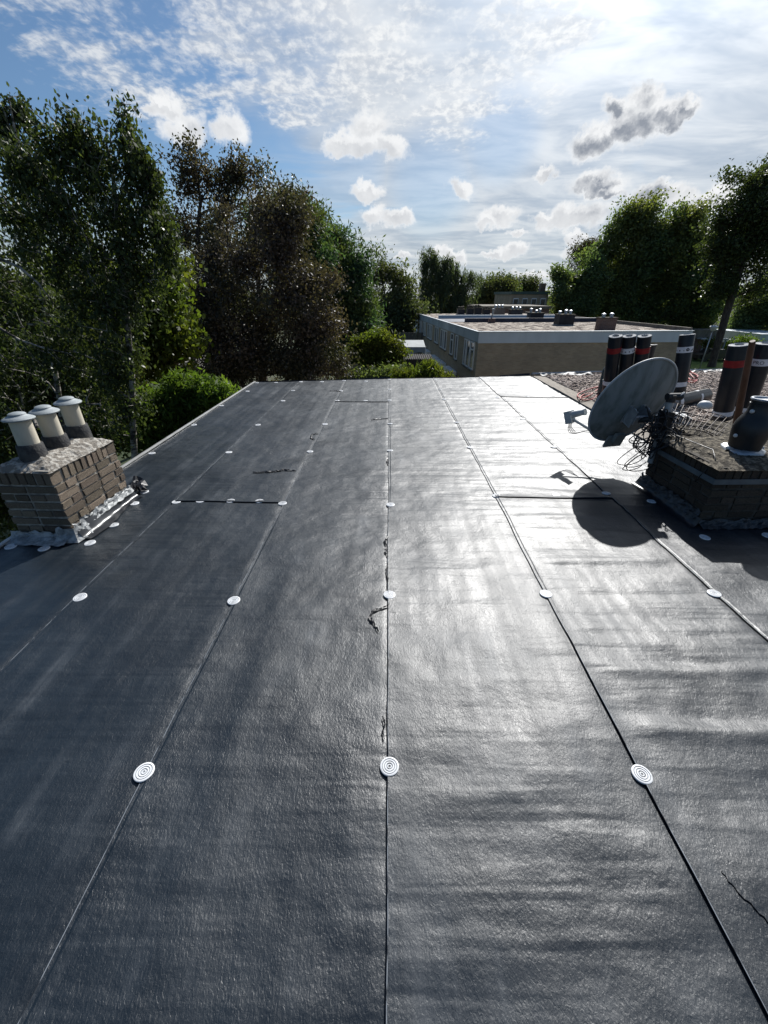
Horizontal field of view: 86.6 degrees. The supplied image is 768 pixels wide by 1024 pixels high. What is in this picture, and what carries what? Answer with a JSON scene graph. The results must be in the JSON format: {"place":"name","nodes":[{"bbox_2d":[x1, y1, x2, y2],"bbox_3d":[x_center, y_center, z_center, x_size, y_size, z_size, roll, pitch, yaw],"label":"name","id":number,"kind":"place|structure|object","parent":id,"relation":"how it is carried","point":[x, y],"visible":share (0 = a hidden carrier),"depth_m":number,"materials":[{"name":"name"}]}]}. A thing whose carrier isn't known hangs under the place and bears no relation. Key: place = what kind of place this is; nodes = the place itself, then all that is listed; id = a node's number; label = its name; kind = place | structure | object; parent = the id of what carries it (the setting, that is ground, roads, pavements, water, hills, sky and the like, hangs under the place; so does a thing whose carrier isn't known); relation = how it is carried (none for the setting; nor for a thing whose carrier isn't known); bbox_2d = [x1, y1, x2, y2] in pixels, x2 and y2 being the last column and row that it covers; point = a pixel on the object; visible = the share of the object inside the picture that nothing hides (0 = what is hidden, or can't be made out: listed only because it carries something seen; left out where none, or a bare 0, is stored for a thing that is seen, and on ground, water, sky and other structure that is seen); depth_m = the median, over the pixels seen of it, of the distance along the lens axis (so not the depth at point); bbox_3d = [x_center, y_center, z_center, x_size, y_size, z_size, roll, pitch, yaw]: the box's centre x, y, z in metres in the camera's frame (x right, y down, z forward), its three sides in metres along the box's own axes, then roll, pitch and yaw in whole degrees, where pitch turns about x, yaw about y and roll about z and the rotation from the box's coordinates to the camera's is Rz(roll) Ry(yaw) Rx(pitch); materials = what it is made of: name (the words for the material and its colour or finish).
{"place":"outdoors","nodes":[
{"label":"outdoors","id":0,"kind":"place"},
{"bbox_2d":[0,313,732,541],"bbox_3d":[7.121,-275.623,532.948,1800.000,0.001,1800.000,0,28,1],"label":"ground","id":1,"kind":"structure","parent":0,"point":[124,461],"depth_m":32.21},
{"bbox_2d":[0,82,74,462],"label":"birch tree","id":2,"kind":"object","parent":1,"relation":"on","point":[13,119],"visible":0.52,"depth_m":7.74,"materials":[{"name":"green plant"}]},
{"bbox_2d":[0,278,153,542],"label":"dark tree","id":3,"kind":"object","parent":1,"relation":"on","point":[9,524],"visible":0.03,"depth_m":9.94,"materials":[{"name":"green plant"}]},
{"bbox_2d":[0,88,192,462],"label":"birch tree","id":4,"kind":"object","parent":1,"relation":"on","point":[82,153],"visible":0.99,"depth_m":6.31,"materials":[{"name":"green plant"}]},
{"bbox_2d":[0,238,219,387],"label":"maple tree","id":5,"kind":"object","parent":1,"relation":"on","point":[181,341],"visible":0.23,"depth_m":11.10,"materials":[{"name":"green plant"}]},
{"bbox_2d":[152,360,197,383],"bbox_3d":[-9.100,-5.086,19.941,3.555,4.705,2.529,10,30,19],"label":"green shrub","id":6,"kind":"object","parent":1,"relation":"on","point":[179,368],"visible":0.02,"depth_m":19.09,"materials":[{"name":"green plant"}]},
{"bbox_2d":[121,358,240,452],"bbox_3d":[-4.511,-0.505,9.947,2.805,5.986,1.874,0,28,1],"label":"green shrub","id":7,"kind":"object","parent":1,"relation":"on","point":[185,398],"visible":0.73,"depth_m":8.63,"materials":[{"name":"green plant"}]},
{"bbox_2d":[144,125,318,361],"bbox_3d":[-7.458,-11.024,21.424,9.047,13.845,3.766,0,28,1],"label":"alder tree","id":8,"kind":"object","parent":1,"relation":"on","point":[232,175],"visible":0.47,"depth_m":18.91,"materials":[{"name":"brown plant"}]},
{"bbox_2d":[179,162,368,389],"bbox_3d":[-4.773,-6.707,16.175,7.946,11.105,4.747,-6,29,-11],"label":"copper tree","id":9,"kind":"object","parent":1,"relation":"on","point":[312,325],"visible":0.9,"depth_m":15.06,"materials":[{"name":"brown plant"}]},
{"bbox_2d":[231,178,360,308],"bbox_3d":[-5.034,-11.972,24.410,6.728,12.642,5.955,12,30,21],"label":"cypress tree","id":10,"kind":"object","parent":1,"relation":"on","point":[320,241],"visible":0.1,"depth_m":21.89,"materials":[{"name":"green plant"}]},
{"bbox_2d":[309,207,395,379],"bbox_3d":[-3.052,-12.355,26.145,7.994,11.710,6.171,-6,29,-11],"label":"cypress tree","id":11,"kind":"object","parent":1,"relation":"on","point":[359,303],"visible":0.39,"depth_m":24.49,"materials":[{"name":"green plant"}]},
{"bbox_2d":[339,357,411,378],"bbox_3d":[-0.367,-4.293,18.142,3.536,4.979,1.967,0,28,1],"label":"dark shrub","id":12,"kind":"object","parent":1,"relation":"on","point":[373,372],"visible":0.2,"depth_m":17.03,"materials":[{"name":"green plant"}]},
{"bbox_2d":[344,324,413,369],"bbox_3d":[-0.340,-5.758,19.677,3.434,6.114,2.379,0,28,1],"label":"bush","id":13,"kind":"object","parent":1,"relation":"on","point":[376,346],"visible":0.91,"depth_m":18.26,"materials":[{"name":"green plant"}]},
{"bbox_2d":[0,373,767,1023],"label":"flat roof","id":14,"kind":"structure","parent":1,"relation":"on","point":[512,841],"depth_m":1.71,"materials":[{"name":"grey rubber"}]},
{"bbox_2d":[4,544,16,549],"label":"fastening disc","id":15,"kind":"object","parent":14,"relation":"on","point":[9,546],"visible":1,"depth_m":2.96,"materials":[{"name":"grey plastic"}]},
{"bbox_2d":[38,546,49,551],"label":"fastening disc","id":16,"kind":"object","parent":14,"relation":"on","point":[43,548],"visible":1,"depth_m":2.94,"materials":[{"name":"grey"}]},
{"bbox_2d":[0,396,133,546],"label":"flue chimney","id":17,"kind":"object","parent":14,"relation":"on","point":[58,485],"visible":0.99,"depth_m":3.02,"materials":[{"name":"brick"}]},
{"bbox_2d":[73,593,86,601],"bbox_3d":[-1.835,0.515,2.460,0.073,0.008,0.073,10,33,16],"label":"fastening disc","id":18,"kind":"object","parent":14,"relation":"on","point":[80,597],"visible":1,"depth_m":2.46,"materials":[{"name":"grey plastic"}]},
{"bbox_2d":[84,540,95,545],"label":"fastening disc","id":19,"kind":"object","parent":14,"relation":"on","point":[89,542],"visible":1,"depth_m":3.02,"materials":[{"name":"grey plastic"}]},
{"bbox_2d":[130,476,147,492],"bbox_3d":[-2.347,-0.276,3.890,0.157,0.070,0.411,-14,31,-24],"label":"plastic scrap","id":20,"kind":"object","parent":14,"relation":"on","point":[140,483],"visible":0.81,"depth_m":3.86,"materials":[{"name":"plastic"}]},
{"bbox_2d":[133,762,154,782],"bbox_3d":[-0.916,0.993,1.556,0.073,0.008,0.073,-18,33,-32],"label":"fastening disc","id":21,"kind":"object","parent":14,"relation":"on","point":[143,772],"visible":1,"depth_m":1.55,"materials":[{"name":"grey plastic"}]},
{"bbox_2d":[227,596,239,604],"bbox_3d":[-0.898,0.530,2.437,0.073,0.007,0.073,-15,33,-25],"label":"fastening disc","id":22,"kind":"object","parent":14,"relation":"on","point":[233,600],"visible":1,"depth_m":2.43,"materials":[{"name":"grey plastic"}]},
{"bbox_2d":[253,469,295,472],"bbox_3d":[-1.136,-0.431,4.243,0.439,0.018,0.060,-3,28,-6],"label":"membrane scrap","id":23,"kind":"object","parent":14,"relation":"on","point":[275,470],"visible":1,"depth_m":4.24,"materials":[{"name":"black plastic"}]},
{"bbox_2d":[368,604,388,631],"bbox_3d":[-0.042,0.590,2.310,0.086,0.014,0.222,7,29,13],"label":"membrane scrap","id":24,"kind":"object","parent":14,"relation":"on","point":[371,619],"visible":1,"depth_m":2.30,"materials":[{"name":"black plastic"}]},
{"bbox_2d":[384,536,387,556],"bbox_3d":[0.013,0.246,2.963,0.038,0.015,0.281,0,28,1],"label":"membrane scrap","id":25,"kind":"object","parent":14,"relation":"on","point":[386,546],"visible":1,"depth_m":2.95,"materials":[{"name":"black plastic"}]},
{"bbox_2d":[380,757,398,776],"bbox_3d":[0.021,0.985,1.577,0.073,0.008,0.073,-9,29,-16],"label":"fastening disc","id":26,"kind":"object","parent":14,"relation":"on","point":[387,771],"visible":1,"depth_m":1.57,"materials":[{"name":"grey plastic"}]},
{"bbox_2d":[384,591,394,598],"bbox_3d":[0.034,0.504,2.480,0.073,0.007,0.073,16,30,24],"label":"fastening disc","id":27,"kind":"object","parent":14,"relation":"on","point":[386,594],"visible":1,"depth_m":2.47,"materials":[{"name":"grey plastic"}]},
{"bbox_2d":[540,590,551,597],"bbox_3d":[0.996,0.503,2.507,0.073,0.007,0.073,17,32,27],"label":"fastening disc","id":28,"kind":"object","parent":14,"relation":"on","point":[545,593],"visible":1,"depth_m":2.50,"materials":[{"name":"grey plastic"}]},
{"bbox_2d":[631,764,652,784],"bbox_3d":[0.985,1.002,1.556,0.073,0.007,0.073,-23,36,-38],"label":"fastening disc","id":29,"kind":"object","parent":14,"relation":"on","point":[637,775],"visible":1,"depth_m":1.55,"materials":[{"name":"grey plastic"}]},
{"bbox_2d":[656,412,691,424],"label":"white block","id":30,"kind":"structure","parent":14,"relation":"on","point":[682,414],"depth_m":4.24,"materials":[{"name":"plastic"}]},
{"bbox_2d":[638,435,767,529],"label":"dark chimney","id":31,"kind":"object","parent":14,"relation":"on","point":[728,489],"visible":0.74,"depth_m":3.23,"materials":[{"name":"brick"}]},
{"bbox_2d":[563,357,683,463],"bbox_3d":[2.259,-1.032,3.915,0.970,0.903,0.586,13,31,23],"label":"satellite dish","id":32,"kind":"object","parent":31,"relation":"attached to","point":[618,414],"visible":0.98,"depth_m":3.75,"materials":[{"name":"metal"}]},
{"bbox_2d":[617,406,715,481],"bbox_3d":[2.511,-0.506,3.532,0.491,0.715,0.714,-17,33,-29],"label":"cable tangle","id":33,"kind":"object","parent":32,"relation":"attached to","point":[651,431],"visible":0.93,"depth_m":3.59,"materials":[{"name":"black plastic"}]},
{"bbox_2d":[663,402,732,435],"bbox_3d":[3.005,-0.887,3.906,0.601,0.173,0.775,18,33,30],"label":"wire mesh","id":34,"kind":"object","parent":31,"relation":"on","point":[701,421],"visible":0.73,"depth_m":3.95,"materials":[{"name":"grey metal"}]},
{"bbox_2d":[673,416,724,436],"bbox_3d":[2.946,-0.800,3.896,0.581,0.139,0.738,17,33,29],"label":"wire mesh","id":35,"kind":"object","parent":31,"relation":"on","point":[699,428],"visible":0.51,"depth_m":3.89,"materials":[{"name":"grey metal"}]},
{"bbox_2d":[667,420,732,436],"bbox_3d":[3.841,-0.764,4.503,1.167,0.395,0.690,-1,28,-1],"label":"wire","id":36,"kind":"object","parent":31,"relation":"on","point":[726,432],"visible":0.22,"depth_m":4.39,"materials":[{"name":"metal"}]},
{"bbox_2d":[732,340,755,424],"bbox_3d":[3.721,-1.304,4.219,0.508,0.907,0.067,-16,32,-27],"label":"wooden pole","id":37,"kind":"object","parent":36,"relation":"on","point":[744,380],"visible":0.86,"depth_m":4.15,"materials":[{"name":"brown wood"}]},
{"bbox_2d":[721,396,767,455],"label":"flue terminal","id":38,"kind":"object","parent":31,"relation":"on","point":[748,435],"visible":0.99,"depth_m":3.19,"materials":[{"name":"black paint"}]},
{"bbox_2d":[699,534,710,539],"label":"fastening disc","id":39,"kind":"object","parent":14,"relation":"on","point":[704,537],"visible":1,"depth_m":3.09,"materials":[{"name":"grey"}]},
{"bbox_2d":[707,589,721,597],"bbox_3d":[2.029,0.500,2.505,0.073,0.007,0.073,-17,29,-25],"label":"fastening disc","id":40,"kind":"object","parent":14,"relation":"on","point":[713,593],"visible":1,"depth_m":2.50,"materials":[{"name":"grey plastic"}]},
{"bbox_2d":[721,869,767,921],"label":"membrane strip","id":41,"kind":"object","parent":14,"relation":"on","point":[745,895],"visible":1,"depth_m":1.24,"materials":[{"name":"grey rubber"}]},
{"bbox_2d":[367,244,438,338],"bbox_3d":[0.685,-19.306,39.654,8.397,11.307,5.649,-9,29,-16],"label":"garden tree","id":42,"kind":"object","parent":1,"relation":"on","point":[402,310],"visible":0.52,"depth_m":38.42,"materials":[{"name":"green plant"}]},
{"bbox_2d":[397,332,422,353],"bbox_3d":[2.462,-14.298,37.701,2.483,4.240,0.072,0,28,1],"label":"garden fence","id":43,"kind":"object","parent":1,"relation":"on","point":[409,336],"visible":0.3,"depth_m":36.83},
{"bbox_2d":[400,340,425,353],"bbox_3d":[1.917,-9.670,28.810,1.769,4.427,2.010,0,28,1],"label":"van","id":44,"kind":"object","parent":1,"relation":"on","point":[417,345],"visible":0.5,"depth_m":27.35,"materials":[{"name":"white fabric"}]},
{"bbox_2d":[387,358,458,377],"bbox_3d":[1.627,-4.117,17.652,3.123,5.116,2.052,0,28,1],"label":"round shrub","id":45,"kind":"object","parent":1,"relation":"on","point":[430,368],"visible":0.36,"depth_m":16.47,"materials":[{"name":"green plant"}]},
{"bbox_2d":[412,245,484,319],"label":"weeping tree","id":46,"kind":"object","parent":1,"relation":"on","point":[446,287],"visible":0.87,"depth_m":53.49,"materials":[{"name":"green plant"}]},
{"bbox_2d":[182,285,737,323],"bbox_3d":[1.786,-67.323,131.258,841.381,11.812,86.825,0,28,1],"label":"distant wood","id":47,"kind":"object","parent":1,"relation":"on","point":[548,302],"visible":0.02,"depth_m":109.68,"materials":[{"name":"green plant"}]},
{"bbox_2d":[470,267,521,303],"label":"round tree","id":48,"kind":"object","parent":1,"relation":"on","point":[497,282],"visible":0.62,"depth_m":66.74,"materials":[{"name":"green plant"}]},
{"bbox_2d":[507,271,522,290],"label":"spruce tree","id":49,"kind":"object","parent":1,"relation":"on","point":[515,279],"visible":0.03,"depth_m":72.25,"materials":[{"name":"green plant"}]},
{"bbox_2d":[517,269,550,290],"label":"thin tree","id":50,"kind":"object","parent":1,"relation":"on","point":[529,283],"visible":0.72,"depth_m":77.47,"materials":[{"name":"green plant"}]},
{"bbox_2d":[564,233,600,273],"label":"wispy tree","id":51,"kind":"object","parent":1,"relation":"on","point":[583,244],"visible":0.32,"depth_m":65.33,"materials":[{"name":"green plant"}]},
{"bbox_2d":[546,240,619,317],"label":"bushy tree","id":52,"kind":"object","parent":1,"relation":"on","point":[580,293],"visible":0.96,"depth_m":53.15,"materials":[{"name":"green plant"}]},
{"bbox_2d":[566,182,700,324],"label":"broad tree","id":53,"kind":"object","parent":1,"relation":"on","point":[634,230],"visible":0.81,"depth_m":54.05,"materials":[{"name":"green plant"}]},
{"bbox_2d":[531,368,767,442],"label":"gravel roofed house","id":54,"kind":"structure","parent":1,"relation":"on","point":[571,385],"depth_m":8.12,"materials":[{"name":"gravel"}]},
{"bbox_2d":[577,386,598,400],"bbox_3d":[3.781,-2.187,7.430,0.503,0.056,1.546,10,30,19],"label":"hose","id":55,"kind":"object","parent":54,"relation":"on","point":[580,397],"visible":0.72,"depth_m":7.21,"materials":[{"name":"red rubber"}]},
{"bbox_2d":[597,366,618,394],"bbox_3d":[3.989,-2.360,7.210,0.290,0.605,0.290,0,28,1],"label":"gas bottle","id":56,"kind":"object","parent":54,"relation":"on","point":[599,390],"visible":0.09,"depth_m":7.22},
{"bbox_2d":[602,333,622,390],"bbox_3d":[3.789,-2.381,6.791,0.498,1.096,0.205,-22,35,-35],"label":"roofing roll","id":57,"kind":"object","parent":54,"relation":"on","point":[614,345],"visible":0.82,"depth_m":6.61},
{"bbox_2d":[618,334,636,374],"bbox_3d":[4.013,-2.371,6.771,0.495,1.096,0.207,-17,32,-29],"label":"roofing roll","id":58,"kind":"object","parent":54,"relation":"on","point":[627,352],"visible":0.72,"depth_m":6.54,"materials":[{"name":"black"}]},
{"bbox_2d":[633,334,651,364],"bbox_3d":[4.215,-2.342,6.710,0.475,1.098,0.205,-16,32,-28],"label":"roofing roll","id":59,"kind":"object","parent":54,"relation":"on","point":[643,347],"visible":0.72,"depth_m":6.44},
{"bbox_2d":[649,344,656,358],"bbox_3d":[4.417,-2.404,6.988,0.236,0.890,0.236,0,28,1],"label":"black tub","id":60,"kind":"object","parent":54,"relation":"on","point":[652,350],"visible":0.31,"depth_m":6.73,"materials":[{"name":"plastic"}]},
{"bbox_2d":[673,333,695,392],"bbox_3d":[4.753,-2.251,6.511,0.361,1.102,0.216,15,32,27],"label":"roofing roll","id":61,"kind":"object","parent":54,"relation":"on","point":[684,351],"visible":0.81,"depth_m":6.38,"materials":[{"name":"black rubber"}]},
{"bbox_2d":[673,389,712,407],"bbox_3d":[4.996,-1.854,6.678,1.085,0.231,0.225,-16,32,-27],"label":"roofing roll","id":62,"kind":"object","parent":54,"relation":"on","point":[694,397],"visible":0.77,"depth_m":6.60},
{"bbox_2d":[688,370,698,382],"bbox_3d":[6.648,-2.932,8.804,0.239,0.066,1.833,17,33,29],"label":"hose","id":63,"kind":"object","parent":54,"relation":"on","point":[692,381],"visible":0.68,"depth_m":8.67,"materials":[{"name":"red rubber"}]},
{"bbox_2d":[697,401,712,408],"bbox_3d":[3.569,-1.194,4.528,0.150,0.084,0.117,0,28,1],"label":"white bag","id":64,"kind":"object","parent":54,"relation":"on","point":[705,404],"visible":1,"depth_m":4.49,"materials":[{"name":"plastic"}]},
{"bbox_2d":[710,342,747,421],"bbox_3d":[4.512,-1.619,5.331,0.413,1.106,0.229,-6,29,-10],"label":"roofing roll","id":65,"kind":"object","parent":54,"relation":"on","point":[729,384],"visible":0.83,"depth_m":5.22,"materials":[{"name":"black rubber"}]},
{"bbox_2d":[732,341,767,417],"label":"roofing roll","id":66,"kind":"object","parent":54,"relation":"on","point":[758,373],"visible":0.63,"depth_m":5.24,"materials":[{"name":"black rubber"}]},
{"bbox_2d":[637,187,734,328],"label":"broad tree","id":67,"kind":"object","parent":1,"relation":"on","point":[684,215],"visible":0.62,"depth_m":53.00,"materials":[{"name":"green plant"}]},
{"bbox_2d":[685,152,767,366],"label":"leaning tree","id":68,"kind":"object","parent":1,"relation":"on","point":[736,243],"visible":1,"depth_m":40.18,"materials":[{"name":"green plant"}]},
{"bbox_2d":[716,272,767,330],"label":"light tree","id":69,"kind":"object","parent":1,"relation":"on","point":[754,316],"visible":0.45,"depth_m":61.54,"materials":[{"name":"green plant"}]},
{"bbox_2d":[717,329,767,348],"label":"grey house","id":70,"kind":"structure","parent":1,"relation":"on","point":[760,335],"depth_m":58.34,"materials":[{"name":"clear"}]},
{"bbox_2d":[0,0,767,297],"label":"sky","id":71,"kind":"structure","parent":0,"point":[490,135],"materials":[{"name":"blue"}]},
{"bbox_2d":[400,354,432,367],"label":"garden shed","id":72,"kind":"structure","parent":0,"point":[412,359],"depth_m":22.87,"materials":[{"name":"grey wood"}]},
{"bbox_2d":[466,304,551,313],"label":"terrace","id":73,"kind":"structure","parent":0,"point":[527,307],"depth_m":46.46,"materials":[{"name":"grey concrete"}]},
{"bbox_2d":[494,283,550,305],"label":"house","id":74,"kind":"structure","parent":0,"point":[539,296],"depth_m":54.84,"materials":[{"name":"brown brick"}]},
{"bbox_2d":[540,298,545,305],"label":"window","id":75,"kind":"structure","parent":74,"relation":"in","point":[542,302],"depth_m":54.82,"materials":[{"name":"grey glass"}]},
{"bbox_2d":[417,311,694,376],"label":"brick terrace","id":76,"kind":"structure","parent":0,"point":[460,347],"depth_m":20.88,"materials":[{"name":"brown brick"}]},
{"bbox_2d":[435,327,438,344],"bbox_3d":[3.976,-13.129,30.411,0.135,1.170,0.720,-2,28,-3],"label":"window","id":77,"kind":"structure","parent":76,"relation":"in","point":[437,336],"depth_m":30.43,"materials":[{"name":"grey glass"}]},
{"bbox_2d":[439,329,442,348],"bbox_3d":[4.069,-12.335,29.024,0.135,1.270,0.820,-2,28,-3],"label":"window","id":78,"kind":"structure","parent":76,"relation":"in","point":[441,333],"depth_m":29.03,"materials":[{"name":"grey glass"}]},
{"bbox_2d":[442,330,446,351],"bbox_3d":[4.153,-11.654,27.747,0.135,1.270,0.820,-2,28,-3],"label":"window","id":79,"kind":"structure","parent":76,"relation":"in","point":[445,332],"depth_m":27.70,"materials":[{"name":"grey glass"}]},
{"bbox_2d":[448,333,453,356],"bbox_3d":[4.276,-10.635,25.886,0.135,1.320,0.870,-2,28,-3],"label":"window","id":80,"kind":"structure","parent":76,"relation":"in","point":[452,335],"depth_m":25.91,"materials":[{"name":"grey glass"}]},
{"bbox_2d":[453,335,458,360],"bbox_3d":[4.356,-9.946,24.698,0.135,1.420,0.720,-2,28,-3],"label":"window","id":81,"kind":"structure","parent":76,"relation":"in","point":[456,337],"depth_m":24.67,"materials":[{"name":"grey glass"}]},
{"bbox_2d":[456,306,464,314],"bbox_3d":[7.159,-18.785,37.967,0.720,0.751,0.700,-2,28,-3],"label":"roof chimney","id":82,"kind":"object","parent":76,"relation":"on","point":[461,310],"visible":1,"depth_m":37.78,"materials":[{"name":"brown brick"}]},
{"bbox_2d":[461,338,466,365],"bbox_3d":[4.485,-8.897,22.728,0.135,1.420,0.590,-2,28,-3],"label":"window","id":83,"kind":"structure","parent":76,"relation":"in","point":[465,340],"depth_m":22.75,"materials":[{"name":"grey glass"}]},
{"bbox_2d":[463,339,470,368],"bbox_3d":[4.527,-8.554,22.085,0.135,1.420,0.850,-2,28,-3],"label":"window","id":84,"kind":"structure","parent":76,"relation":"in","point":[466,365],"depth_m":22.16,"materials":[{"name":"grey glass"}]},
{"bbox_2d":[465,305,473,314],"bbox_3d":[7.996,-18.821,37.948,0.680,0.832,0.700,-2,28,-3],"label":"roof chimney","id":85,"kind":"object","parent":76,"relation":"on","point":[469,309],"visible":1,"depth_m":37.77,"materials":[{"name":"brown brick"}]},
{"bbox_2d":[467,341,475,371],"bbox_3d":[4.577,-8.151,21.327,0.135,1.420,0.870,-2,28,-3],"label":"window","id":86,"kind":"structure","parent":76,"relation":"in","point":[472,347],"depth_m":21.33,"materials":[{"name":"grey glass"}]},
{"bbox_2d":[474,304,481,314],"bbox_3d":[8.739,-18.841,37.937,0.680,0.877,0.700,-2,28,-3],"label":"roof chimney","id":87,"kind":"object","parent":76,"relation":"on","point":[478,310],"visible":0.98,"depth_m":37.73,"materials":[{"name":"brown brick"}]},
{"bbox_2d":[482,306,490,314],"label":"roof chimney","id":88,"kind":"object","parent":76,"relation":"on","point":[485,311],"visible":0.98,"depth_m":37.80,"materials":[{"name":"black brick"}]},
{"bbox_2d":[488,305,495,322],"bbox_3d":[7.175,-13.102,26.955,0.400,1.071,0.400,0,28,1],"label":"vent pipe","id":89,"kind":"object","parent":76,"relation":"on","point":[491,320],"visible":0.98,"depth_m":26.95,"materials":[{"name":"grey metal"}]},
{"bbox_2d":[438,315,554,318],"bbox_3d":[9.378,-15.278,31.903,10.380,0.260,0.280,-2,28,-3],"label":"roof upstand","id":90,"kind":"object","parent":76,"relation":"on","point":[480,316],"visible":0.61,"depth_m":31.70,"materials":[{"name":"grey metal"}]},
{"bbox_2d":[493,304,505,314],"bbox_3d":[9.598,-16.834,34.091,0.950,0.950,0.800,-2,28,-3],"label":"roof chimney","id":91,"kind":"object","parent":76,"relation":"on","point":[499,311],"visible":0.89,"depth_m":33.85,"materials":[{"name":"concrete"}]},
{"bbox_2d":[508,306,523,314],"bbox_3d":[10.772,-16.383,33.362,1.050,0.840,0.800,-2,28,-3],"label":"roof chimney","id":92,"kind":"object","parent":76,"relation":"on","point":[515,311],"visible":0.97,"depth_m":33.08,"materials":[{"name":"black brick"}]},
{"bbox_2d":[464,318,596,321],"bbox_3d":[10.144,-13.133,27.875,9.380,0.260,0.280,-2,28,-3],"label":"roof upstand","id":93,"kind":"object","parent":76,"relation":"on","point":[526,320],"visible":0.57,"depth_m":27.74,"materials":[{"name":"grey metal"}]},
{"bbox_2d":[526,308,543,317],"bbox_3d":[10.532,-13.726,28.365,1.020,0.846,0.850,-2,28,-3],"label":"roof chimney","id":94,"kind":"object","parent":76,"relation":"on","point":[535,314],"visible":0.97,"depth_m":28.10,"materials":[{"name":"black brick"}]},
{"bbox_2d":[552,309,575,325],"bbox_3d":[10.927,-11.773,24.654,1.020,0.886,0.850,-2,28,-3],"label":"roof chimney","id":95,"kind":"object","parent":76,"relation":"on","point":[564,319],"visible":0.99,"depth_m":24.43,"materials":[{"name":"brown brick"}]},
{"bbox_2d":[594,313,618,330],"bbox_3d":[11.506,-9.846,21.077,0.920,0.847,0.510,-2,28,-3],"label":"roof chimney","id":96,"kind":"object","parent":76,"relation":"on","point":[603,323],"visible":0.99,"depth_m":20.94,"materials":[{"name":"brick"}]},
{"bbox_2d":[690,358,723,368],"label":"lawn","id":97,"kind":"structure","parent":0,"point":[695,364],"depth_m":47.83,"materials":[{"name":"green plant"}]},
{"bbox_2d":[662,309,718,328],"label":"hedge shrub","id":98,"kind":"object","parent":97,"relation":"on","point":[695,321],"visible":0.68,"depth_m":54.22,"materials":[{"name":"green plant"}]},
{"bbox_2d":[697,335,715,361],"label":"young tree","id":99,"kind":"object","parent":97,"relation":"on","point":[710,344],"visible":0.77,"depth_m":48.81,"materials":[{"name":"green plant"}]},
{"bbox_2d":[699,325,717,368],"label":"street lamp","id":100,"kind":"object","parent":97,"relation":"on","point":[713,328],"visible":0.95,"depth_m":42.82,"materials":[{"name":"metal"}]},
{"bbox_2d":[692,348,726,361],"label":"parked car","id":101,"kind":"object","parent":97,"relation":"on","point":[699,354],"visible":0.6,"depth_m":49.66,"materials":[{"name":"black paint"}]},
{"bbox_2d":[692,328,728,352],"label":"brick garage","id":102,"kind":"structure","parent":97,"relation":"on","point":[700,333],"depth_m":51.90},
{"bbox_2d":[721,332,765,349],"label":"flowering shrub","id":103,"kind":"object","parent":97,"relation":"on","point":[743,339],"visible":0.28,"depth_m":51.02,"materials":[{"name":"green plant"}]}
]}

